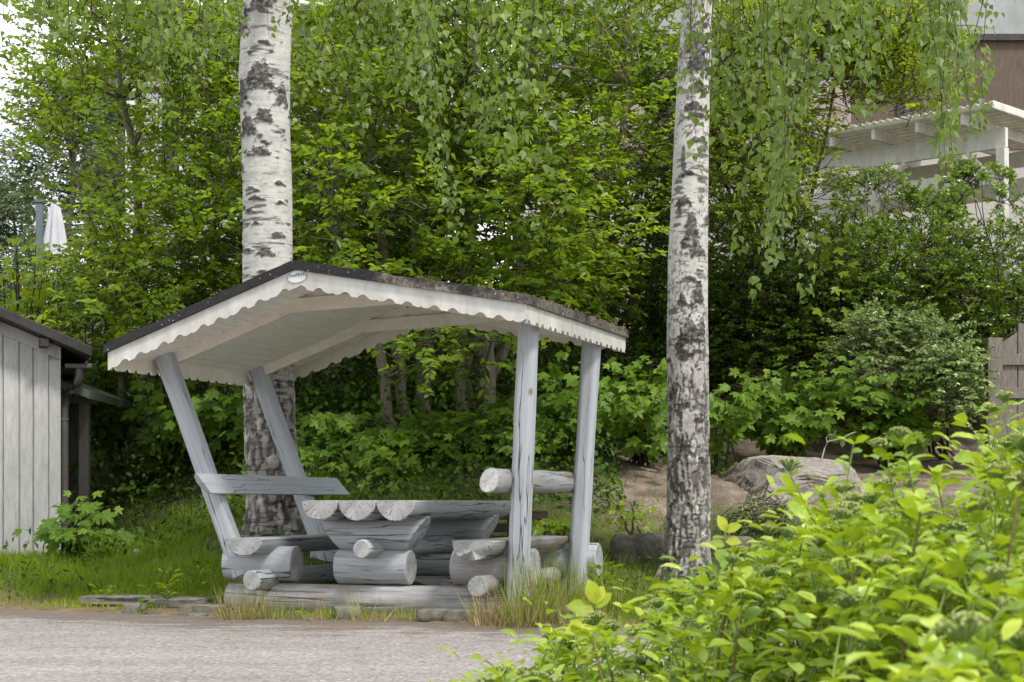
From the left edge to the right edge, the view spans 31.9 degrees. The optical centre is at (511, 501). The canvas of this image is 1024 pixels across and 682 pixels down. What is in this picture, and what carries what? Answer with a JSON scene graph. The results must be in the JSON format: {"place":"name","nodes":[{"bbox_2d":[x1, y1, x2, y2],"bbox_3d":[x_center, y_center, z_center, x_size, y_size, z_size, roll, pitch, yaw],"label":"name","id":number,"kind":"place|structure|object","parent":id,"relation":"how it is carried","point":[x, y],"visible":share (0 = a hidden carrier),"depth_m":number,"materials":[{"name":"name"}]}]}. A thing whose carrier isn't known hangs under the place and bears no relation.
{"place":"outdoors","nodes":[
{"label":"outdoors","id":0,"kind":"place"},
{"bbox_2d":[0,0,511,301],"label":"sky","id":1,"kind":"structure","parent":0,"point":[11,29],"materials":[{"name":"white"}]},
{"bbox_2d":[125,5,439,293],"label":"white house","id":2,"kind":"structure","parent":0,"point":[133,102],"depth_m":30.00,"materials":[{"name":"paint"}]},
{"bbox_2d":[159,82,181,183],"bbox_3d":[-5.705,-6.161,29.969,0.375,1.714,0.058,0,0,0],"label":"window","id":3,"kind":"structure","parent":2,"relation":"in","point":[160,100],"depth_m":29.94,"materials":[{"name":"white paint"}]},
{"bbox_2d":[198,123,237,204],"bbox_3d":[-4.918,-5.625,29.969,0.664,1.500,0.058,0,0,0],"label":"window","id":4,"kind":"structure","parent":2,"relation":"in","point":[230,123],"depth_m":29.94,"materials":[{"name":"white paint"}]},
{"bbox_2d":[0,609,851,681],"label":"road","id":5,"kind":"structure","parent":0,"point":[49,646],"depth_m":9.67,"materials":[{"name":"grey asphalt"}]},
{"bbox_2d":[296,610,315,620],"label":"weed","id":6,"kind":"object","parent":5,"relation":"on","point":[300,611],"visible":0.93,"depth_m":12.00,"materials":[{"name":"green plant"}]},
{"bbox_2d":[429,646,564,681],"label":"spirea bush","id":7,"kind":"object","parent":5,"relation":"on","point":[502,673],"visible":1,"depth_m":3.79,"materials":[{"name":"green plant"}]},
{"bbox_2d":[450,597,662,681],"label":"spirea bush","id":8,"kind":"object","parent":5,"relation":"on","point":[566,645],"visible":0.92,"depth_m":4.22,"materials":[{"name":"green plant"}]},
{"bbox_2d":[565,579,613,681],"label":"yellow shoot","id":9,"kind":"object","parent":5,"relation":"on","point":[598,597],"visible":0.88,"depth_m":4.20,"materials":[{"name":"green plant"}]},
{"bbox_2d":[509,545,796,681],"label":"spirea bush","id":10,"kind":"object","parent":5,"relation":"on","point":[662,619],"visible":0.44,"depth_m":4.58,"materials":[{"name":"green plant"}]},
{"bbox_2d":[709,516,749,674],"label":"yellow shoot","id":11,"kind":"object","parent":5,"relation":"on","point":[724,526],"visible":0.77,"depth_m":3.90,"materials":[{"name":"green plant"}]},
{"bbox_2d":[577,461,949,681],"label":"spirea bush","id":12,"kind":"object","parent":5,"relation":"on","point":[756,662],"visible":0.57,"depth_m":3.74,"materials":[{"name":"green plant"}]},
{"bbox_2d":[676,430,1023,681],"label":"spirea bush","id":13,"kind":"object","parent":5,"relation":"on","point":[917,548],"visible":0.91,"depth_m":3.10,"materials":[{"name":"green plant"}]},
{"bbox_2d":[720,426,1013,681],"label":"spirea bush","id":14,"kind":"object","parent":5,"relation":"on","point":[913,467],"visible":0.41,"depth_m":3.57,"materials":[{"name":"green plant"}]},
{"bbox_2d":[819,559,1023,681],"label":"spirea bush","id":15,"kind":"object","parent":5,"relation":"on","point":[957,663],"visible":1,"depth_m":2.23,"materials":[{"name":"green plant"}]},
{"bbox_2d":[918,391,1023,626],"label":"spirea bush","id":16,"kind":"object","parent":5,"relation":"on","point":[1003,443],"visible":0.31,"depth_m":4.32,"materials":[{"name":"green plant"}]},
{"bbox_2d":[0,293,1023,628],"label":"ground","id":17,"kind":"structure","parent":0,"point":[720,491],"depth_m":16.70,"materials":[{"name":"green plant"}]},
{"bbox_2d":[0,130,32,303],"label":"spruce","id":18,"kind":"object","parent":17,"relation":"on","point":[8,228],"visible":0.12,"depth_m":42.16,"materials":[{"name":"green plant"}]},
{"bbox_2d":[0,178,75,298],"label":"birch","id":19,"kind":"object","parent":17,"relation":"on","point":[14,221],"visible":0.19,"depth_m":45.73,"materials":[{"name":"green plant"}]},
{"bbox_2d":[34,198,44,288],"bbox_3d":[-6.721,-3.453,25.500,0.130,1.719,0.130,0,0,0],"label":"terrace post","id":20,"kind":"object","parent":17,"relation":"on","point":[39,222],"visible":0.58,"depth_m":25.45,"materials":[{"name":"blue paint"}]},
{"bbox_2d":[0,237,80,392],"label":"maple sapling","id":21,"kind":"object","parent":17,"relation":"on","point":[44,294],"visible":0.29,"depth_m":18.13,"materials":[{"name":"green plant"}]},
{"bbox_2d":[0,306,91,554],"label":"shed","id":22,"kind":"structure","parent":17,"relation":"on","point":[38,361],"depth_m":15.91,"materials":[{"name":"grey wood"}]},
{"bbox_2d":[44,193,68,307],"bbox_3d":[-6.630,-3.566,26.000,0.394,1.827,0.394,0,0,-23],"label":"parasol","id":23,"kind":"object","parent":17,"relation":"on","point":[54,232],"visible":0.76,"depth_m":25.91,"materials":[{"name":"white fabric"}]},
{"bbox_2d":[0,47,141,303],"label":"birch","id":24,"kind":"object","parent":17,"relation":"on","point":[41,174],"visible":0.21,"depth_m":37.76,"materials":[{"name":"green plant"}]},
{"bbox_2d":[11,490,135,558],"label":"maple sapling","id":25,"kind":"object","parent":17,"relation":"on","point":[84,532],"visible":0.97,"depth_m":14.76,"materials":[{"name":"green plant"}]},
{"bbox_2d":[0,254,153,450],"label":"maple sapling","id":26,"kind":"object","parent":17,"relation":"on","point":[98,351],"visible":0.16,"depth_m":18.85,"materials":[{"name":"green plant"}]},
{"bbox_2d":[45,54,141,296],"bbox_3d":[-8.520,-6.736,40.126,3.581,6.920,3.491,0,0,30],"label":"birch","id":27,"kind":"object","parent":17,"relation":"on","point":[119,123],"visible":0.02,"depth_m":39.84,"materials":[{"name":"green plant"}]},
{"bbox_2d":[61,378,131,547],"bbox_3d":[-4.567,-0.399,17.475,1.330,2.290,1.850,0,0,0],"label":"lean to","id":28,"kind":"object","parent":17,"relation":"on","point":[79,431],"visible":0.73,"depth_m":16.91,"materials":[{"name":"grey wood"}]},
{"bbox_2d":[54,46,141,271],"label":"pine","id":29,"kind":"object","parent":17,"relation":"on","point":[97,139],"visible":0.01,"depth_m":44.74,"materials":[{"name":"green plant"}]},
{"bbox_2d":[88,584,114,595],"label":"weed","id":30,"kind":"object","parent":17,"relation":"on","point":[108,592],"visible":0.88,"depth_m":13.30,"materials":[{"name":"green plant"}]},
{"bbox_2d":[81,335,144,470],"bbox_3d":[-4.256,-1.069,19.071,0.790,1.473,1.473,0,0,-18],"label":"maple sapling","id":31,"kind":"object","parent":17,"relation":"on","point":[107,415],"visible":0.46,"depth_m":19.09,"materials":[{"name":"green plant"}]},
{"bbox_2d":[78,594,161,604],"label":"stone slab","id":32,"kind":"structure","parent":17,"relation":"on","point":[123,598],"depth_m":13.18,"materials":[{"name":"stone"}]},
{"bbox_2d":[123,603,147,613],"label":"stone slab","id":33,"kind":"structure","parent":17,"relation":"on","point":[129,608],"depth_m":12.80,"materials":[{"name":"stone"}]},
{"bbox_2d":[133,599,154,613],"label":"weed","id":34,"kind":"object","parent":17,"relation":"on","point":[148,602],"visible":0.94,"depth_m":12.70,"materials":[{"name":"green plant"}]},
{"bbox_2d":[120,371,205,478],"bbox_3d":[-3.502,-0.885,17.931,0.821,1.347,1.538,0,0,-12],"label":"maple sapling","id":35,"kind":"object","parent":17,"relation":"on","point":[164,421],"visible":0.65,"depth_m":17.96,"materials":[{"name":"green plant"}]},
{"bbox_2d":[128,301,201,462],"bbox_3d":[-3.416,-1.280,18.608,1.036,1.751,1.318,0,0,0],"label":"maple sapling","id":36,"kind":"object","parent":17,"relation":"on","point":[196,391],"visible":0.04,"depth_m":18.81,"materials":[{"name":"green plant"}]},
{"bbox_2d":[154,567,181,599],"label":"weed","id":37,"kind":"object","parent":17,"relation":"on","point":[166,586],"visible":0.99,"depth_m":12.99,"materials":[{"name":"green plant"}]},
{"bbox_2d":[142,596,217,607],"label":"stone slab","id":38,"kind":"structure","parent":17,"relation":"on","point":[175,601],"depth_m":12.97,"materials":[{"name":"stone"}]},
{"bbox_2d":[188,613,208,616],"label":"stone slab","id":39,"kind":"structure","parent":17,"relation":"on","point":[199,614],"depth_m":12.46,"materials":[{"name":"stone"}]},
{"bbox_2d":[187,565,211,587],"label":"weed","id":40,"kind":"object","parent":17,"relation":"on","point":[190,574],"visible":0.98,"depth_m":13.40,"materials":[{"name":"green plant"}]},
{"bbox_2d":[178,603,227,612],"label":"stone slab","id":41,"kind":"structure","parent":17,"relation":"on","point":[199,607],"depth_m":12.65,"materials":[{"name":"stone"}]},
{"bbox_2d":[0,0,409,472],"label":"leafy tree","id":42,"kind":"object","parent":17,"relation":"on","point":[192,215],"visible":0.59,"depth_m":17.59,"materials":[{"name":"green plant"}]},
{"bbox_2d":[191,380,243,467],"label":"maple sapling","id":43,"kind":"object","parent":17,"relation":"on","point":[227,413],"visible":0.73,"depth_m":17.15,"materials":[{"name":"green plant"}]},
{"bbox_2d":[0,0,451,537],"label":"birch tree","id":44,"kind":"object","parent":17,"relation":"on","point":[264,34],"visible":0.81,"depth_m":14.60,"materials":[{"name":"white plant"}]},
{"bbox_2d":[205,577,282,619],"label":"grass tuft","id":45,"kind":"object","parent":17,"relation":"on","point":[243,612],"visible":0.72,"depth_m":12.13,"materials":[{"name":"green plant"}]},
{"bbox_2d":[245,585,298,619],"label":"grass tuft","id":46,"kind":"object","parent":17,"relation":"on","point":[271,613],"visible":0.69,"depth_m":12.18,"materials":[{"name":"green plant"}]},
{"bbox_2d":[280,585,320,619],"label":"grass tuft","id":47,"kind":"object","parent":17,"relation":"on","point":[292,606],"visible":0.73,"depth_m":12.18,"materials":[{"name":"green plant"}]},
{"bbox_2d":[313,596,344,619],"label":"grass tuft","id":48,"kind":"object","parent":17,"relation":"on","point":[324,613],"visible":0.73,"depth_m":12.11,"materials":[{"name":"green plant"}]},
{"bbox_2d":[296,412,382,469],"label":"maple sapling","id":49,"kind":"object","parent":17,"relation":"on","point":[345,423],"visible":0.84,"depth_m":16.76,"materials":[{"name":"green plant"}]},
{"bbox_2d":[334,605,362,618],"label":"stone slab","id":50,"kind":"structure","parent":17,"relation":"on","point":[342,615],"depth_m":12.12,"materials":[{"name":"stone"}]},
{"bbox_2d":[103,260,630,612],"bbox_3d":[-0.909,-0.406,13.353,3.141,2.496,2.951,0,0,17],"label":"picnic shelter","id":51,"kind":"object","parent":17,"relation":"on","point":[305,318],"visible":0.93,"depth_m":12.70,"materials":[{"name":"grey paint"}]},
{"bbox_2d":[343,589,393,621],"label":"grass tuft","id":52,"kind":"object","parent":17,"relation":"on","point":[359,612],"visible":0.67,"depth_m":12.02,"materials":[{"name":"green plant"}]},
{"bbox_2d":[339,425,433,491],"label":"maple sapling","id":53,"kind":"object","parent":17,"relation":"on","point":[400,440],"visible":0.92,"depth_m":16.23,"materials":[{"name":"green plant"}]},
{"bbox_2d":[39,236,751,470],"bbox_3d":[-1.587,-1.565,19.723,8.409,2.934,3.647,0,0,0],"label":"thicket","id":54,"kind":"object","parent":17,"relation":"on","point":[570,360],"visible":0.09,"depth_m":18.98,"materials":[{"name":"green plant"}]},
{"bbox_2d":[384,598,417,621],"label":"grass tuft","id":55,"kind":"object","parent":17,"relation":"on","point":[395,613],"visible":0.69,"depth_m":11.97,"materials":[{"name":"green plant"}]},
{"bbox_2d":[69,327,737,529],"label":"undergrowth","id":56,"kind":"object","parent":17,"relation":"on","point":[345,401],"visible":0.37,"depth_m":17.18,"materials":[{"name":"green plant"}]},
{"bbox_2d":[415,608,456,621],"bbox_3d":[-0.498,0.759,12.023,0.279,0.091,0.217,0,0,14],"label":"stone slab","id":57,"kind":"object","parent":17,"relation":"on","point":[428,614],"depth_m":11.94,"materials":[{"name":"stone"}]},
{"bbox_2d":[399,410,496,472],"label":"maple sapling","id":58,"kind":"object","parent":17,"relation":"on","point":[450,428],"visible":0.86,"depth_m":16.64,"materials":[{"name":"green plant"}]},
{"bbox_2d":[216,0,713,428],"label":"multistem tree","id":59,"kind":"object","parent":17,"relation":"on","point":[412,193],"visible":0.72,"depth_m":16.59,"materials":[{"name":"green plant"}]},
{"bbox_2d":[443,608,494,621],"bbox_3d":[-0.280,0.757,11.919,0.330,0.096,0.209,0,0,15],"label":"stone slab","id":60,"kind":"object","parent":17,"relation":"on","point":[451,615],"depth_m":11.85,"materials":[{"name":"stone"}]},
{"bbox_2d":[457,580,522,625],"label":"grass tuft","id":61,"kind":"object","parent":17,"relation":"on","point":[482,613],"visible":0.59,"depth_m":11.63,"materials":[{"name":"green plant"}]},
{"bbox_2d":[461,604,546,628],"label":"grass tuft","id":62,"kind":"object","parent":17,"relation":"on","point":[502,624],"visible":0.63,"depth_m":11.37,"materials":[{"name":"green plant"}]},
{"bbox_2d":[0,400,1008,626],"bbox_3d":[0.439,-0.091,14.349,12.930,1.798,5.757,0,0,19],"label":"grass","id":63,"kind":"structure","parent":17,"relation":"on","point":[118,575],"depth_m":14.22,"materials":[{"name":"green plant"}]},
{"bbox_2d":[456,548,576,627],"bbox_3d":[0.064,0.511,11.500,0.721,0.576,0.791,0,0,-32],"label":"grass tuft","id":64,"kind":"object","parent":17,"relation":"on","point":[516,612],"visible":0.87,"depth_m":11.44,"materials":[{"name":"green plant"}]},
{"bbox_2d":[489,511,547,537],"bbox_3d":[0.010,0.236,15.005,0.580,0.325,0.110,0,0,0],"label":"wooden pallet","id":65,"kind":"object","parent":17,"relation":"on","point":[536,515],"visible":0.23,"depth_m":14.95,"materials":[{"name":"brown wood"}]},
{"bbox_2d":[479,390,560,457],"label":"maple sapling","id":66,"kind":"object","parent":17,"relation":"on","point":[496,413],"visible":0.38,"depth_m":16.71,"materials":[{"name":"green plant"}]},
{"bbox_2d":[493,543,607,623],"bbox_3d":[0.284,0.504,11.725,0.783,0.556,0.838,0,0,20],"label":"grass tuft","id":67,"kind":"object","parent":17,"relation":"on","point":[565,593],"visible":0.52,"depth_m":11.63,"materials":[{"name":"green plant"}]},
{"bbox_2d":[540,608,581,620],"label":"stone slab","id":68,"kind":"structure","parent":17,"relation":"on","point":[561,613],"depth_m":11.65,"materials":[{"name":"stone"}]},
{"bbox_2d":[531,516,596,535],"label":"maple sapling","id":69,"kind":"object","parent":17,"relation":"on","point":[555,525],"visible":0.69,"depth_m":14.71,"materials":[{"name":"green plant"}]},
{"bbox_2d":[524,598,614,626],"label":"grass tuft","id":70,"kind":"object","parent":17,"relation":"on","point":[564,620],"visible":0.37,"depth_m":11.43,"materials":[{"name":"green plant"}]},
{"bbox_2d":[536,350,622,453],"bbox_3d":[0.593,-0.938,17.108,0.991,0.997,1.448,0,0,0],"label":"maple sapling","id":71,"kind":"object","parent":17,"relation":"on","point":[567,402],"visible":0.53,"depth_m":16.93,"materials":[{"name":"green plant"}]},
{"bbox_2d":[542,548,645,610],"bbox_3d":[0.540,0.508,12.224,0.664,0.496,0.764,0,0,19],"label":"grass tuft","id":72,"kind":"object","parent":17,"relation":"on","point":[575,576],"visible":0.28,"depth_m":12.15,"materials":[{"name":"green plant"}]},
{"bbox_2d":[585,561,624,592],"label":"weed","id":73,"kind":"object","parent":17,"relation":"on","point":[606,574],"visible":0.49,"depth_m":12.57,"materials":[{"name":"green plant"}]},
{"bbox_2d":[481,0,736,390],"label":"lilac","id":74,"kind":"object","parent":17,"relation":"on","point":[649,73],"visible":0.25,"depth_m":19.36,"materials":[{"name":"green plant"}]},
{"bbox_2d":[573,561,664,616],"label":"grass tuft","id":75,"kind":"object","parent":17,"relation":"on","point":[614,593],"visible":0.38,"depth_m":11.95,"materials":[{"name":"green plant"}]},
{"bbox_2d":[499,174,755,397],"bbox_3d":[1.326,-2.403,20.558,2.967,2.764,3.560,0,0,0],"label":"hedge shrub","id":76,"kind":"object","parent":17,"relation":"on","point":[656,334],"visible":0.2,"depth_m":19.67,"materials":[{"name":"green plant"}]},
{"bbox_2d":[602,500,659,534],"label":"maple sapling","id":77,"kind":"object","parent":17,"relation":"on","point":[633,520],"visible":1,"depth_m":14.89,"materials":[{"name":"green plant"}]},
{"bbox_2d":[596,355,668,466],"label":"maple sapling","id":78,"kind":"object","parent":17,"relation":"on","point":[643,416],"visible":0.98,"depth_m":17.00,"materials":[{"name":"green plant"}]},
{"bbox_2d":[609,533,664,563],"bbox_3d":[1.058,0.428,14.599,0.524,0.360,0.326,0,0,0],"label":"concrete block","id":79,"kind":"object","parent":17,"relation":"on","point":[643,546],"depth_m":14.44,"materials":[{"name":"grey concrete"}]},
{"bbox_2d":[398,0,1014,580],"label":"birch tree","id":80,"kind":"object","parent":17,"relation":"on","point":[686,530],"visible":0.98,"depth_m":11.09,"materials":[{"name":"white plant"}]},
{"bbox_2d":[710,535,755,557],"bbox_3d":[1.788,0.399,14.701,0.412,0.251,0.343,0,0,0],"label":"concrete block","id":81,"kind":"object","parent":17,"relation":"on","point":[742,539],"depth_m":14.55,"materials":[{"name":"grey concrete"}]},
{"bbox_2d":[708,382,760,471],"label":"maple sapling","id":82,"kind":"object","parent":17,"relation":"on","point":[717,406],"visible":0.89,"depth_m":17.52,"materials":[{"name":"green plant"}]},
{"bbox_2d":[711,483,796,540],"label":"shrub","id":83,"kind":"object","parent":17,"relation":"on","point":[780,514],"visible":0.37,"depth_m":15.06,"materials":[{"name":"green plant"}]},
{"bbox_2d":[512,0,1023,292],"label":"house","id":84,"kind":"structure","parent":17,"relation":"on","point":[1005,44],"depth_m":26.98,"materials":[{"name":"paint"}]},
{"bbox_2d":[660,192,897,412],"bbox_3d":[3.105,-2.252,20.522,3.067,2.706,3.293,0,0,0],"label":"hedge shrub","id":85,"kind":"object","parent":17,"relation":"on","point":[788,308],"visible":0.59,"depth_m":19.66,"materials":[{"name":"green plant"}]},
{"bbox_2d":[712,352,867,456],"bbox_3d":[2.833,-0.955,18.199,1.586,1.155,1.385,0,0,0],"label":"maple sapling","id":86,"kind":"object","parent":17,"relation":"on","point":[775,417],"visible":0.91,"depth_m":18.11,"materials":[{"name":"green plant"}]},
{"bbox_2d":[718,455,866,503],"bbox_3d":[2.594,0.193,16.644,1.920,1.286,1.714,0,0,0],"label":"boulder","id":87,"kind":"object","parent":17,"relation":"on","point":[748,474],"visible":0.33,"depth_m":16.36,"materials":[{"name":"stone"}]},
{"bbox_2d":[820,431,854,461],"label":"dry twig","id":88,"kind":"object","parent":87,"relation":"on","point":[830,441],"visible":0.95,"depth_m":16.91,"materials":[{"name":"grey wood"}]},
{"bbox_2d":[627,0,991,340],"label":"leaved tree","id":89,"kind":"object","parent":17,"relation":"on","point":[728,158],"visible":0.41,"depth_m":17.52,"materials":[{"name":"green plant"}]},
{"bbox_2d":[798,203,860,425],"bbox_3d":[3.441,-1.889,19.211,0.617,2.422,1.662,0,0,27],"label":"maple sapling","id":90,"kind":"object","parent":17,"relation":"on","point":[824,256],"visible":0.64,"depth_m":19.09,"materials":[{"name":"green plant"}]},
{"bbox_2d":[734,100,1023,313],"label":"pergola","id":91,"kind":"object","parent":17,"relation":"on","point":[895,141],"visible":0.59,"depth_m":22.47,"materials":[{"name":"white paint"}]},
{"bbox_2d":[825,372,962,466],"bbox_3d":[3.935,-0.830,18.178,1.509,1.001,1.403,0,0,0],"label":"maple sapling","id":92,"kind":"object","parent":17,"relation":"on","point":[887,415],"visible":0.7,"depth_m":18.16,"materials":[{"name":"green plant"}]},
{"bbox_2d":[794,162,997,426],"bbox_3d":[4.428,-2.322,20.582,2.299,3.073,3.669,0,0,11],"label":"hedge shrub","id":93,"kind":"object","parent":17,"relation":"on","point":[870,232],"visible":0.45,"depth_m":19.86,"materials":[{"name":"green plant"}]},
{"bbox_2d":[809,296,1002,459],"bbox_3d":[4.125,-1.289,18.482,1.900,1.775,2.106,0,0,0],"label":"grey green shrub","id":94,"kind":"object","parent":17,"relation":"on","point":[944,365],"visible":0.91,"depth_m":18.21,"materials":[{"name":"green plant"}]},
{"bbox_2d":[881,152,1023,424],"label":"hedge shrub","id":95,"kind":"object","parent":17,"relation":"on","point":[992,303],"visible":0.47,"depth_m":19.87,"materials":[{"name":"green plant"}]},
{"bbox_2d":[985,323,1023,458],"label":"picket gate","id":96,"kind":"structure","parent":17,"relation":"on","point":[1008,362],"depth_m":18.16,"materials":[{"name":"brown wood"}]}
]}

